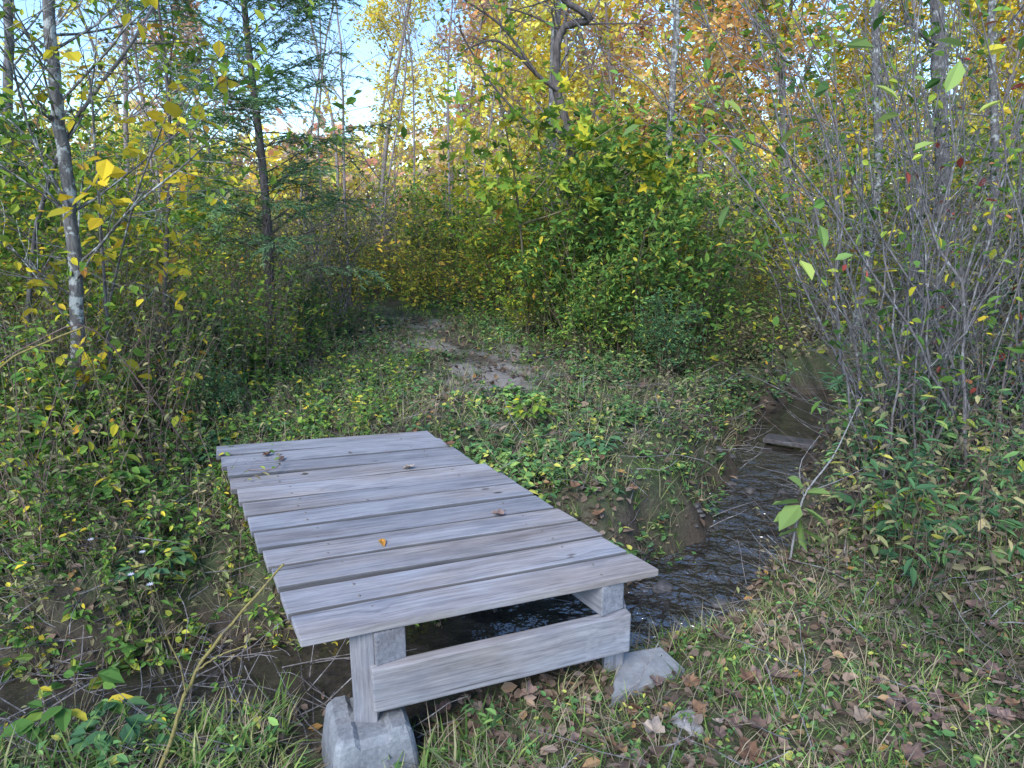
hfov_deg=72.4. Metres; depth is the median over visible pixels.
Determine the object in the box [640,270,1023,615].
dry weeds
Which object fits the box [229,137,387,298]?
twiggy shrub
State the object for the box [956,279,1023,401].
leafy shrub
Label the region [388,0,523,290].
bare sapling
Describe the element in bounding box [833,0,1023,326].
straight tree
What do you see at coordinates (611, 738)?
fallen leaf
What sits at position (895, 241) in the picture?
twiggy shrub
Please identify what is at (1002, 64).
autumn tree
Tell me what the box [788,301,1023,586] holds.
tall herbs
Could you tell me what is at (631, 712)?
fallen leaf
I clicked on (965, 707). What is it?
fallen leaf
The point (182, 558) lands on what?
leafy plant
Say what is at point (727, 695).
fallen leaf
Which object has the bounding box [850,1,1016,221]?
autumn tree
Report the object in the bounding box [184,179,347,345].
twiggy shrub
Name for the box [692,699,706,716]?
fallen leaf
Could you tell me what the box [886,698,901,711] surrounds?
fallen leaf
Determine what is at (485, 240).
leafy shrub
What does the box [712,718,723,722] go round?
fallen leaf
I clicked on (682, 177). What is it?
leafy shrub
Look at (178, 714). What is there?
bare shoot
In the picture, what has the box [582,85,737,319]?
leafy shrub
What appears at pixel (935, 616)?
fallen leaf
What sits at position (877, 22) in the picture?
multi stemmed shrub
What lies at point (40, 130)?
leafy shrub
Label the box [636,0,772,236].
autumn tree
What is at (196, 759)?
grass
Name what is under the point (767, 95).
autumn tree
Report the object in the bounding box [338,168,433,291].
twiggy shrub
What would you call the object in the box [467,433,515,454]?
leafy plant
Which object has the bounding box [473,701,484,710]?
fallen leaf
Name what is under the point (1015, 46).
autumn tree
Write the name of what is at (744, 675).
fallen leaf
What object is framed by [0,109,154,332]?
leafy shrub
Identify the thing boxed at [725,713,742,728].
fallen leaf
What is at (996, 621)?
fallen leaf
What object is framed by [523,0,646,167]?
autumn tree
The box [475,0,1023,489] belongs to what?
multi stemmed shrub
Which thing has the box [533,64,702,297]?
leafy shrub
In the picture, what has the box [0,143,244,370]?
leafy shrub
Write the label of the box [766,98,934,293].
leafy shrub
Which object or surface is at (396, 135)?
bare sapling
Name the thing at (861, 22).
autumn tree
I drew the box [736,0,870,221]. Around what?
autumn tree
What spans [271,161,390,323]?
twiggy shrub
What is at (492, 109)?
bare sapling
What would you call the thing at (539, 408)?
leafy plant
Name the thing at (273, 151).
distant wood
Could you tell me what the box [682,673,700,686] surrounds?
fallen leaf
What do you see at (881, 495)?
leafy plant
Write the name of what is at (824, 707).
fallen leaf
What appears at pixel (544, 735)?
fallen leaf
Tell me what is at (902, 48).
autumn tree
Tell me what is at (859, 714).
fallen leaf
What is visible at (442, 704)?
fallen leaf
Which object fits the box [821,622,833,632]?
fallen leaf
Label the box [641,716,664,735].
fallen leaf
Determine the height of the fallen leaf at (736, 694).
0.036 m
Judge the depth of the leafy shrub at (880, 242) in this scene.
8.44 m
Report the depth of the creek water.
3.50 m
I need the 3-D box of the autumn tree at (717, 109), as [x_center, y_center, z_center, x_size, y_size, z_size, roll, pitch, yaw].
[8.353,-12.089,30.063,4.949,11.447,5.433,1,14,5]
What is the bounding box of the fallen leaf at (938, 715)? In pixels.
[931,709,946,721]
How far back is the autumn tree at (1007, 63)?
16.13 m
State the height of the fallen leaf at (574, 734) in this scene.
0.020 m
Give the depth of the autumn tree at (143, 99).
20.57 m
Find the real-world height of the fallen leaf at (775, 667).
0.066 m
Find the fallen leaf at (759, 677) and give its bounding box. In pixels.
[748,665,763,681]
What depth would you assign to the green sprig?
3.54 m
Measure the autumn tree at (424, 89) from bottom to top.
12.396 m
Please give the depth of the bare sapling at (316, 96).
11.18 m
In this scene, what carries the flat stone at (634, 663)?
on the ground at (686, 531)
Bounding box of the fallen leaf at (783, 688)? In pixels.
[780,686,789,694]
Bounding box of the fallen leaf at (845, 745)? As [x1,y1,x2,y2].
[834,742,849,754]
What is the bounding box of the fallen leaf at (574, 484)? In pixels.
[570,481,579,486]
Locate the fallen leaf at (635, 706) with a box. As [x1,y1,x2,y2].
[629,703,643,708]
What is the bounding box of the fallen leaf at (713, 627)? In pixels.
[708,623,717,632]
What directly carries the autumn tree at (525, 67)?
on the ground at (686, 531)
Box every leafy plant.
[0,662,133,742]
[52,453,155,512]
[65,696,152,758]
[111,543,195,593]
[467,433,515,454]
[504,395,554,428]
[568,431,621,458]
[864,489,936,537]
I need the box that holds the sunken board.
[763,433,818,448]
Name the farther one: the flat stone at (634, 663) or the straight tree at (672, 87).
the straight tree at (672, 87)
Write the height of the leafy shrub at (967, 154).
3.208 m
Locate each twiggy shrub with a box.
[0,154,43,292]
[0,270,85,441]
[86,258,224,412]
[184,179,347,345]
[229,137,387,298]
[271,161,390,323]
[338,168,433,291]
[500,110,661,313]
[668,143,792,327]
[845,156,1023,389]
[925,170,1023,358]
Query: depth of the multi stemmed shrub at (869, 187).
5.59 m
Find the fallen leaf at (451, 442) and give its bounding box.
[443,440,456,444]
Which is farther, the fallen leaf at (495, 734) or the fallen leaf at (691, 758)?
the fallen leaf at (495, 734)
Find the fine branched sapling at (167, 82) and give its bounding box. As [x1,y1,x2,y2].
[0,0,297,388]
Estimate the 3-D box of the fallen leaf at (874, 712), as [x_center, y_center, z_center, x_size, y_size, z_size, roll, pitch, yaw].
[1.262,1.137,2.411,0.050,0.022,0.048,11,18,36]
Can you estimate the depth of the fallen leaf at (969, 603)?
3.08 m
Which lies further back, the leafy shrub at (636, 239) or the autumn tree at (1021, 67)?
the autumn tree at (1021, 67)
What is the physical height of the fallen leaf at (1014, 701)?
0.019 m
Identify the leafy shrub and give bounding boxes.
[0,77,149,309]
[0,79,117,322]
[0,89,149,242]
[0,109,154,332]
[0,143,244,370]
[0,240,57,385]
[0,327,119,461]
[2,132,176,320]
[14,119,166,269]
[105,163,276,326]
[111,131,276,296]
[148,279,267,372]
[178,342,246,425]
[253,259,329,339]
[282,175,398,279]
[361,160,461,279]
[391,169,487,294]
[439,155,556,299]
[442,159,583,315]
[448,168,612,328]
[475,124,629,246]
[490,169,639,344]
[493,257,564,338]
[497,124,666,316]
[526,103,671,331]
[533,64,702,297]
[547,243,643,354]
[565,174,717,359]
[577,116,702,242]
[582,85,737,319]
[603,153,784,354]
[608,276,709,378]
[624,143,776,306]
[677,123,836,292]
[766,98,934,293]
[808,121,1023,326]
[865,105,1023,323]
[925,73,1023,303]
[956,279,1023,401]
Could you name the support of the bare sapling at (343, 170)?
on the ground at (686, 531)
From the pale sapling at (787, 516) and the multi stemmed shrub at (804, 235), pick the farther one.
the multi stemmed shrub at (804, 235)
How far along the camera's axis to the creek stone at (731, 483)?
5.14 m
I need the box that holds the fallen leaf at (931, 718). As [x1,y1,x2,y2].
[929,715,950,723]
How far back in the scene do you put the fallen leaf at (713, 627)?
2.91 m
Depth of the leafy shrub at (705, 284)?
6.88 m
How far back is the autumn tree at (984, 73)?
27.85 m
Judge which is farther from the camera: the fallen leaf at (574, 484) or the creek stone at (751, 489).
the creek stone at (751, 489)
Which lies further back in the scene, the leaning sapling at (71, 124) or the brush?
the brush
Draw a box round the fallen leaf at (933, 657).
[925,656,936,664]
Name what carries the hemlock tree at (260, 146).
on the ground at (686, 531)
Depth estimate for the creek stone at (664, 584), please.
3.72 m
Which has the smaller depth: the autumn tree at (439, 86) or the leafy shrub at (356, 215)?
the leafy shrub at (356, 215)
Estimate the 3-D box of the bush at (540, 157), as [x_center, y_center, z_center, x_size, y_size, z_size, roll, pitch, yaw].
[0.888,-1.989,8.502,1.887,2.578,1.941,2,14,8]
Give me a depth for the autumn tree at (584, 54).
19.34 m
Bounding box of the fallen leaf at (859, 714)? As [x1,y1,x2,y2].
[854,705,871,724]
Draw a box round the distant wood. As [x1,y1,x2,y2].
[0,30,1014,224]
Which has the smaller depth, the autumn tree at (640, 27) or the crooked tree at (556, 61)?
the crooked tree at (556, 61)
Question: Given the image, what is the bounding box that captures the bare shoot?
[158,563,283,767]
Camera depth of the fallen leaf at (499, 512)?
3.06 m
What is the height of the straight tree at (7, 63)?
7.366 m
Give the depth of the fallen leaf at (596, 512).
3.78 m
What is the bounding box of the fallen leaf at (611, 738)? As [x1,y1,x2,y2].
[604,735,616,744]
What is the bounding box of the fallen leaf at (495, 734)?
[487,727,499,737]
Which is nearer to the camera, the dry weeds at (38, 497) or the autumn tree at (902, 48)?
the dry weeds at (38, 497)
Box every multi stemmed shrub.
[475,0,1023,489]
[580,0,946,340]
[644,0,1023,410]
[742,0,1023,498]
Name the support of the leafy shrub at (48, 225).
on the ground at (686, 531)
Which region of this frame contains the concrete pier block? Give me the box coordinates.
[321,695,419,767]
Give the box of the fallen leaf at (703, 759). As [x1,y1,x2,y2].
[696,753,710,763]
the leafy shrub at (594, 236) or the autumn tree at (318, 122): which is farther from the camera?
the autumn tree at (318, 122)
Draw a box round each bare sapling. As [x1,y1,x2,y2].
[229,0,427,305]
[262,0,373,271]
[325,0,470,288]
[353,0,470,242]
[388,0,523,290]
[428,0,538,224]
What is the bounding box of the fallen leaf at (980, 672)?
[971,665,988,676]
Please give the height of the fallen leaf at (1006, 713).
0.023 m
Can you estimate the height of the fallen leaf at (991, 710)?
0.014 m
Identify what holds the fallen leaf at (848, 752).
on the ground at (686, 531)
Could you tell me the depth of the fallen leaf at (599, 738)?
2.35 m
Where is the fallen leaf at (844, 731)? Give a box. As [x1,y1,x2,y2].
[841,726,849,737]
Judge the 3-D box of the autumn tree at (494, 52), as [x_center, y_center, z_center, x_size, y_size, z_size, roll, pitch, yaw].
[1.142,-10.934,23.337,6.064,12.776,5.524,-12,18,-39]
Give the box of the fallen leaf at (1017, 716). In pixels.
[1010,710,1023,718]
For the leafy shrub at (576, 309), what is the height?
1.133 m
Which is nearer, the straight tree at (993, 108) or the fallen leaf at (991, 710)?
the fallen leaf at (991, 710)
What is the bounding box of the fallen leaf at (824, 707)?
[821,704,832,715]
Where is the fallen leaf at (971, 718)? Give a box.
[968,715,991,729]
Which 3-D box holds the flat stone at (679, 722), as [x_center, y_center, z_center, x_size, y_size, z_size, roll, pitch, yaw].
[0.625,1.183,2.453,0.117,0.026,0.105,16,28,32]
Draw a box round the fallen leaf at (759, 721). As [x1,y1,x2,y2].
[748,714,768,730]
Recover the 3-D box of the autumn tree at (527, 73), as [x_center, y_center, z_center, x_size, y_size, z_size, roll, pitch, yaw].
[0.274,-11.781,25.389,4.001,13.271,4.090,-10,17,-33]
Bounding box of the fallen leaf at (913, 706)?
[904,697,921,715]
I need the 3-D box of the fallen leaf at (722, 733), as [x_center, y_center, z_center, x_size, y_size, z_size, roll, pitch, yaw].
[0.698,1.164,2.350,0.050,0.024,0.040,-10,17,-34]
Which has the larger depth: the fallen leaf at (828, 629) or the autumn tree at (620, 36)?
the autumn tree at (620, 36)
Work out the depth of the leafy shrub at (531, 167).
11.73 m
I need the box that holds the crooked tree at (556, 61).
[415,0,661,294]
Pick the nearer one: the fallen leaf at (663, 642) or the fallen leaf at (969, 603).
the fallen leaf at (663, 642)
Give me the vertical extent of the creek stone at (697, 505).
0.041 m
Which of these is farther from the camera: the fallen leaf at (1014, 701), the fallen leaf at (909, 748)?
the fallen leaf at (1014, 701)
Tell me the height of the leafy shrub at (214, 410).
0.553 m
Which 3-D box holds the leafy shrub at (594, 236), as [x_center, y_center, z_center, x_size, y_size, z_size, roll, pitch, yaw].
[0.946,-1.664,7.612,1.827,2.392,1.926,1,14,3]
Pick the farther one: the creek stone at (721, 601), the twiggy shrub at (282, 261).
the twiggy shrub at (282, 261)
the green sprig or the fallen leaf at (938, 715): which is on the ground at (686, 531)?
the fallen leaf at (938, 715)
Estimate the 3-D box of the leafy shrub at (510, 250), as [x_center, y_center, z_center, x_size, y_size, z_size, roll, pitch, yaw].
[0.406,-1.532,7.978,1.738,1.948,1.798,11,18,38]
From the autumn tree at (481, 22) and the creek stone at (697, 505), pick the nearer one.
the creek stone at (697, 505)
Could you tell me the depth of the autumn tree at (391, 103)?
24.55 m
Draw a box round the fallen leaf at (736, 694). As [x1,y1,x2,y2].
[723,686,743,697]
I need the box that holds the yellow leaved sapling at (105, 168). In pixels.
[0,0,238,424]
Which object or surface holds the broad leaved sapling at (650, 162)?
on the ground at (686, 531)
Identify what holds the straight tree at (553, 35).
on the ground at (686, 531)
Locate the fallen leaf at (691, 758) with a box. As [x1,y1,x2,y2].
[683,753,695,763]
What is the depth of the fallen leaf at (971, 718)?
2.39 m
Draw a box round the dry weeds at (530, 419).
[97,300,781,595]
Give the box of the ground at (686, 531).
[0,201,1023,767]
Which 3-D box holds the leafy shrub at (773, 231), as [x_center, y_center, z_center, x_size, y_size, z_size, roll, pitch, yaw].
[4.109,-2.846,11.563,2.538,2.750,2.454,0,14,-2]
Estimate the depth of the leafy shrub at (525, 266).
7.21 m
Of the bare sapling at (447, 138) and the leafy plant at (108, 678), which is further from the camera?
the bare sapling at (447, 138)
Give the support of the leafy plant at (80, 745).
on the ground at (686, 531)
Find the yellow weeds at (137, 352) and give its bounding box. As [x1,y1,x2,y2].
[0,211,333,498]
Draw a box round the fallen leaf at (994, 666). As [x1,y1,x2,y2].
[984,659,1001,675]
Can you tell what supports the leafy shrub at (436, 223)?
on the ground at (686, 531)
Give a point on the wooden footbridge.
(454, 546)
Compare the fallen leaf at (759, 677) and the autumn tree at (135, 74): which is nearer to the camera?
the fallen leaf at (759, 677)
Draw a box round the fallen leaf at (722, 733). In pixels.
[713,725,726,738]
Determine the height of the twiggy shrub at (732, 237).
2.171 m
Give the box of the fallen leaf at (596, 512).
[592,509,604,514]
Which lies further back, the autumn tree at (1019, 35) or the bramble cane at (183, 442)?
the autumn tree at (1019, 35)
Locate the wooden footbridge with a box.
[216,431,658,722]
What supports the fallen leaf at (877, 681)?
on the ground at (686, 531)
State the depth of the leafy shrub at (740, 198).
9.46 m
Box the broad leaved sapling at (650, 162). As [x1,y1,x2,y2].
[426,0,684,337]
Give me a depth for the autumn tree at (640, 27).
29.25 m
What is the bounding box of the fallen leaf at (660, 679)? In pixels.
[649,675,665,685]
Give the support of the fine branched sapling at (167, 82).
on the ground at (686, 531)
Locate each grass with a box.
[0,501,1023,767]
[9,304,751,558]
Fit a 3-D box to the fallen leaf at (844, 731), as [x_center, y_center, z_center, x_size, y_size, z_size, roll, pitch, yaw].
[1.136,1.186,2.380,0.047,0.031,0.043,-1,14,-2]
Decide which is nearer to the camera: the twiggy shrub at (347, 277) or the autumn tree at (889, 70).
the twiggy shrub at (347, 277)
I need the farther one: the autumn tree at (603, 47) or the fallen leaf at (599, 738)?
the autumn tree at (603, 47)
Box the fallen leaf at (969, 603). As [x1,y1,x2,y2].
[965,599,980,608]
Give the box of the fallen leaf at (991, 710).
[985,704,1002,717]
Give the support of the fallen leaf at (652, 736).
on the ground at (686, 531)
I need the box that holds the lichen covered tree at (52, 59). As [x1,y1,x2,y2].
[0,0,406,441]
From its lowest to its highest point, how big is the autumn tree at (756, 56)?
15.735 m
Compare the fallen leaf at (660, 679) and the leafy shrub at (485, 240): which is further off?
the leafy shrub at (485, 240)
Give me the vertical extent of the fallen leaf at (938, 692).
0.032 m
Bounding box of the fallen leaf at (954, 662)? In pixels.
[950,659,961,664]
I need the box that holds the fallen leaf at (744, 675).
[739,667,757,680]
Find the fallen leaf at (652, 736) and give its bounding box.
[647,733,657,742]
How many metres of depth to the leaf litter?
2.81 m
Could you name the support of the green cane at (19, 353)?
on the ground at (686, 531)
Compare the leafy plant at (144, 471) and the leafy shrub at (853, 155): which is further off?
the leafy shrub at (853, 155)
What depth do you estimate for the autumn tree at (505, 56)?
17.44 m
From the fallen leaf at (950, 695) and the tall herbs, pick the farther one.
the tall herbs
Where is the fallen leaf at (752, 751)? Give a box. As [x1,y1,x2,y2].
[737,737,767,763]
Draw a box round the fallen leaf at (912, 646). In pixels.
[901,640,914,648]
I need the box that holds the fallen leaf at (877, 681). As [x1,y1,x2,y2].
[874,678,882,684]
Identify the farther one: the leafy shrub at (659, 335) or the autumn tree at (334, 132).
the autumn tree at (334, 132)
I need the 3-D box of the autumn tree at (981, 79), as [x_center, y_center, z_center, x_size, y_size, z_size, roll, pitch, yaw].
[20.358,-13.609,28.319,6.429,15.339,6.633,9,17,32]
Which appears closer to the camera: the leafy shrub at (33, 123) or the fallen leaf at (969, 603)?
the fallen leaf at (969, 603)
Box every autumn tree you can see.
[0,0,186,199]
[29,0,169,218]
[67,0,256,195]
[82,3,182,224]
[107,0,280,228]
[266,1,376,240]
[276,0,357,227]
[309,0,488,241]
[324,0,450,200]
[363,9,431,222]
[389,0,458,207]
[396,0,632,255]
[411,0,473,220]
[430,0,558,208]
[430,0,569,220]
[435,3,495,238]
[446,0,630,202]
[446,0,642,215]
[459,0,637,197]
[475,0,692,181]
[481,0,563,205]
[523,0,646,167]
[560,0,654,191]
[572,0,668,167]
[586,0,690,172]
[587,0,843,227]
[622,0,983,255]
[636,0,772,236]
[650,0,829,228]
[656,0,764,200]
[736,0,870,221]
[760,1,976,227]
[769,0,901,200]
[789,0,956,229]
[837,28,929,201]
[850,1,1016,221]
[893,0,1023,223]
[909,0,1016,204]
[923,0,1023,179]
[931,0,1023,246]
[949,1,1023,179]
[961,15,1023,204]
[967,0,1023,181]
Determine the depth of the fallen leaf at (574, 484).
3.81 m
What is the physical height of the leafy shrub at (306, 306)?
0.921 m
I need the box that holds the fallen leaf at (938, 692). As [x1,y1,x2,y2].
[927,688,945,702]
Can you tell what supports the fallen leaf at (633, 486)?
on the ground at (686, 531)
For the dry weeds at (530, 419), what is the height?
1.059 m
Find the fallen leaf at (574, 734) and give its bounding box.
[569,731,581,740]
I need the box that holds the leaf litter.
[0,316,1023,767]
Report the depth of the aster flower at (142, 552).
3.08 m
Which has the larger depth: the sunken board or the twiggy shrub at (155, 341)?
the sunken board
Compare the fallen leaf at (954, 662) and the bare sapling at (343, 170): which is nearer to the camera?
the fallen leaf at (954, 662)
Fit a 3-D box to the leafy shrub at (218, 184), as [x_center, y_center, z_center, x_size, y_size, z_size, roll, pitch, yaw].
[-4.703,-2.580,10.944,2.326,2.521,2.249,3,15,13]
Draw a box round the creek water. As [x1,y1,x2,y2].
[0,387,852,766]
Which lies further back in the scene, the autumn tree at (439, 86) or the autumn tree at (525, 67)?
the autumn tree at (439, 86)
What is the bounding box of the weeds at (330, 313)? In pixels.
[97,239,887,382]
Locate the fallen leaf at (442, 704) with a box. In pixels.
[435,698,450,712]
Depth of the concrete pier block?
2.31 m
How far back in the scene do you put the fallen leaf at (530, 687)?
2.57 m
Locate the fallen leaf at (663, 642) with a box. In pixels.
[655,639,668,647]
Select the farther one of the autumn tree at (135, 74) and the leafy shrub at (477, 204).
the autumn tree at (135, 74)
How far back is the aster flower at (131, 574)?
2.90 m
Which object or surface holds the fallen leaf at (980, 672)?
on the ground at (686, 531)
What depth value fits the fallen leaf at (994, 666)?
2.66 m
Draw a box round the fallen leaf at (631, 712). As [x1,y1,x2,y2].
[626,704,638,714]
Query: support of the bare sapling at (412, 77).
on the ground at (686, 531)
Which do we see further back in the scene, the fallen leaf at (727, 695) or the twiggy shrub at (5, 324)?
the twiggy shrub at (5, 324)
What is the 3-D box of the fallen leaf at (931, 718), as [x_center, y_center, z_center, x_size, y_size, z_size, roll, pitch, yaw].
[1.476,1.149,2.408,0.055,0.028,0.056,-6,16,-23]
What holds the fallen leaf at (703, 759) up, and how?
on the ground at (686, 531)
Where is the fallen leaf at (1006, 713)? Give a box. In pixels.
[997,707,1015,721]
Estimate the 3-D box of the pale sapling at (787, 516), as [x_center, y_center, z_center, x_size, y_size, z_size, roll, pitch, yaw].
[1.611,0.542,3.543,0.598,0.884,0.258,-7,16,-26]
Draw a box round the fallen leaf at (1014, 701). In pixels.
[1004,696,1019,705]
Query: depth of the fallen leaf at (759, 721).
2.42 m
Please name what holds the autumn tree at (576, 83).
on the ground at (686, 531)
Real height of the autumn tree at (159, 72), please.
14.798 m
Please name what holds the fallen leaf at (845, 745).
on the ground at (686, 531)
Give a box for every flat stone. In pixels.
[611,647,684,705]
[671,708,703,737]
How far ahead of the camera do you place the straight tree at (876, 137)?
7.43 m
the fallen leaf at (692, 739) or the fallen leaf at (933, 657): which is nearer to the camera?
the fallen leaf at (692, 739)
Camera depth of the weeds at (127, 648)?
3.55 m
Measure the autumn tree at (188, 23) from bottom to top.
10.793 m
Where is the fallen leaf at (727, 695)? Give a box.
[720,689,731,697]
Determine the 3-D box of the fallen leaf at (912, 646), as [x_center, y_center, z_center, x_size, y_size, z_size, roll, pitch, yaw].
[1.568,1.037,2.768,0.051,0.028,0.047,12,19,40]
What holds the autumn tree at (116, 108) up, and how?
on the ground at (686, 531)
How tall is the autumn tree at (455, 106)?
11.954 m
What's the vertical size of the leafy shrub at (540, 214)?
2.521 m
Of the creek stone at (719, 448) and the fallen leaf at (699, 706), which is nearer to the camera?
the fallen leaf at (699, 706)
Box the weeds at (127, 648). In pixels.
[0,247,445,767]
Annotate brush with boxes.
[0,174,1023,316]
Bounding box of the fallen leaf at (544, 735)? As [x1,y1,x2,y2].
[535,726,551,743]
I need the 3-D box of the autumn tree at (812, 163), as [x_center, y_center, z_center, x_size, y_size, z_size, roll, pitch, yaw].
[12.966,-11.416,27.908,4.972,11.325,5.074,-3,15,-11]
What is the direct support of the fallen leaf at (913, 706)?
on the ground at (686, 531)
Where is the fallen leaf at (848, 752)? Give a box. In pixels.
[835,745,851,756]
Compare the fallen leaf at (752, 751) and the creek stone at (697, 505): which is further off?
the creek stone at (697, 505)
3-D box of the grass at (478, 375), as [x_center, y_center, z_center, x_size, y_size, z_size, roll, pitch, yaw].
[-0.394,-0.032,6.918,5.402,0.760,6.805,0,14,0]
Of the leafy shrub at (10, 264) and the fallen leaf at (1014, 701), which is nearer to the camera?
the fallen leaf at (1014, 701)
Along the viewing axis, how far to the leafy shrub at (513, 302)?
7.62 m
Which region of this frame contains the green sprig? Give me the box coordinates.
[247,450,280,470]
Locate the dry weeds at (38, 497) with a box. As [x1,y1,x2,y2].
[0,238,442,707]
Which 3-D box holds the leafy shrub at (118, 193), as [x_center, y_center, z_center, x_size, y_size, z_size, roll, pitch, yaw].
[-4.995,-1.845,8.559,2.115,2.292,2.045,4,15,15]
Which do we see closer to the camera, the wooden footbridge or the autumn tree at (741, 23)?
the wooden footbridge
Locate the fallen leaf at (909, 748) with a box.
[901,742,924,764]
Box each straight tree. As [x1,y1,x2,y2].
[1,0,122,299]
[482,0,611,232]
[554,0,736,214]
[812,0,1004,345]
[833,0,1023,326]
[841,0,1023,391]
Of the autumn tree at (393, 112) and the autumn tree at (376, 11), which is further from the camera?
the autumn tree at (393, 112)
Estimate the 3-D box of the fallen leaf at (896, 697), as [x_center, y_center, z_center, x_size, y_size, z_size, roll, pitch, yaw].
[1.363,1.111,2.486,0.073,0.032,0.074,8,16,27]
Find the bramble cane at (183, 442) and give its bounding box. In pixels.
[0,324,203,467]
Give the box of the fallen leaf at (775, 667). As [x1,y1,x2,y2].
[763,660,798,678]
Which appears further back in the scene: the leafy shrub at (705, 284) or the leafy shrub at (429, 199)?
the leafy shrub at (429, 199)
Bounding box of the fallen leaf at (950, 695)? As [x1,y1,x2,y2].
[943,688,961,700]
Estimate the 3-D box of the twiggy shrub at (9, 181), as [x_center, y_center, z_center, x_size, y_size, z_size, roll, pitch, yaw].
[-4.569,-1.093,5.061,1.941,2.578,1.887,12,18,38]
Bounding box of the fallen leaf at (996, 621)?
[984,618,998,625]
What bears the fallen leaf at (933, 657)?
on the ground at (686, 531)
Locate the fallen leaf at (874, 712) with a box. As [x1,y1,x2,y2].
[871,708,886,718]
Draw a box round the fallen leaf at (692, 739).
[684,735,693,744]
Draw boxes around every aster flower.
[128,572,160,682]
[138,550,169,653]
[147,582,179,694]
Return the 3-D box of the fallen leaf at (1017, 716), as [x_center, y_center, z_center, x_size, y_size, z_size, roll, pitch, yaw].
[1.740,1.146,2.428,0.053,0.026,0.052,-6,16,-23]
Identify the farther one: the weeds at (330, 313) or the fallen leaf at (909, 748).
the weeds at (330, 313)
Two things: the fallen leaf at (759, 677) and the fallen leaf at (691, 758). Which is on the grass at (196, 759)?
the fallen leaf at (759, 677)
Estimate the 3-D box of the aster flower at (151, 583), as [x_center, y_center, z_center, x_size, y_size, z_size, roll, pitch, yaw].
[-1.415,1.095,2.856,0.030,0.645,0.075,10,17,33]
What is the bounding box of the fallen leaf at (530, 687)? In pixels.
[520,680,537,696]
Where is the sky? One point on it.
(361, 100)
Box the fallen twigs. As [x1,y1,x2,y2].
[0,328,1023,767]
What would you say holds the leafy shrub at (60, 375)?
on the ground at (686, 531)
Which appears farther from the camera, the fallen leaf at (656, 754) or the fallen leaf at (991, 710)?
the fallen leaf at (991, 710)
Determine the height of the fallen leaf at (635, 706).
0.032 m
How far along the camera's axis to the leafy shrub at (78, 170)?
10.19 m
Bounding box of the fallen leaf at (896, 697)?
[887,691,907,702]
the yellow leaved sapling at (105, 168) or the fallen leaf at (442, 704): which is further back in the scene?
the yellow leaved sapling at (105, 168)
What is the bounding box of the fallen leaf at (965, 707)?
[958,701,976,715]
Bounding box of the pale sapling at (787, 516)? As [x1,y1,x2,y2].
[772,395,869,561]
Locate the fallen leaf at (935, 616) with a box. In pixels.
[926,609,940,619]
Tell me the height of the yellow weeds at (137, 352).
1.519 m
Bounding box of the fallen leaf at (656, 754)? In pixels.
[649,746,661,757]
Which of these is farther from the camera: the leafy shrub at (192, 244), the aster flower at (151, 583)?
the leafy shrub at (192, 244)
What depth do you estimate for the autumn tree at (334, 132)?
25.43 m
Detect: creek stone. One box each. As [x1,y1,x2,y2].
[640,587,649,590]
[651,579,672,592]
[694,502,700,509]
[710,599,729,607]
[716,446,722,452]
[727,481,736,484]
[729,453,735,458]
[744,487,755,493]
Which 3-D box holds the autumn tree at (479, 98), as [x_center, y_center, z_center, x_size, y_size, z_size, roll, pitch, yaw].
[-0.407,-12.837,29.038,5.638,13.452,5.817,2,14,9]
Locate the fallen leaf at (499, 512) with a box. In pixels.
[492,508,504,514]
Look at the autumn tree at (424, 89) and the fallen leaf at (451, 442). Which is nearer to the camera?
the fallen leaf at (451, 442)
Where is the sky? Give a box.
[0,0,1023,199]
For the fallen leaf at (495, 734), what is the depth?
2.43 m
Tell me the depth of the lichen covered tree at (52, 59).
3.91 m
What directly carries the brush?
on the ground at (686, 531)
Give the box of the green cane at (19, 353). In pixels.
[0,327,83,368]
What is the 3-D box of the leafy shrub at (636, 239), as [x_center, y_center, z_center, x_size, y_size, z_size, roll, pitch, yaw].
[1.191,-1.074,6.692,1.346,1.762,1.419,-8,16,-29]
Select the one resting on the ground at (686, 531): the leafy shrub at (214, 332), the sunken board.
the leafy shrub at (214, 332)
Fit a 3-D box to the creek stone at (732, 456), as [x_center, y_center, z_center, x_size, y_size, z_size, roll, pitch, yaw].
[1.704,0.562,5.425,0.078,0.042,0.061,4,21,-28]
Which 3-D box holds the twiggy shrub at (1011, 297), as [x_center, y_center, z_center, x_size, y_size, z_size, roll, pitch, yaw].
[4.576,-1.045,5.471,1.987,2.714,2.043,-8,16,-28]
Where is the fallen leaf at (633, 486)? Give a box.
[628,483,637,488]
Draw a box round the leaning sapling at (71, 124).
[0,0,313,392]
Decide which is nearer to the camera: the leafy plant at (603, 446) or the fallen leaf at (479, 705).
the fallen leaf at (479, 705)
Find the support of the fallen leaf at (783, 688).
on the ground at (686, 531)
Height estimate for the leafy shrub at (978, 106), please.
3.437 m
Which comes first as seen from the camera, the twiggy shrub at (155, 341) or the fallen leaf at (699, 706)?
the fallen leaf at (699, 706)
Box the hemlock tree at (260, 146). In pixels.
[4,0,409,348]
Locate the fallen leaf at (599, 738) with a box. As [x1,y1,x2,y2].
[595,736,606,744]
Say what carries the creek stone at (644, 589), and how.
on the ground at (686, 531)

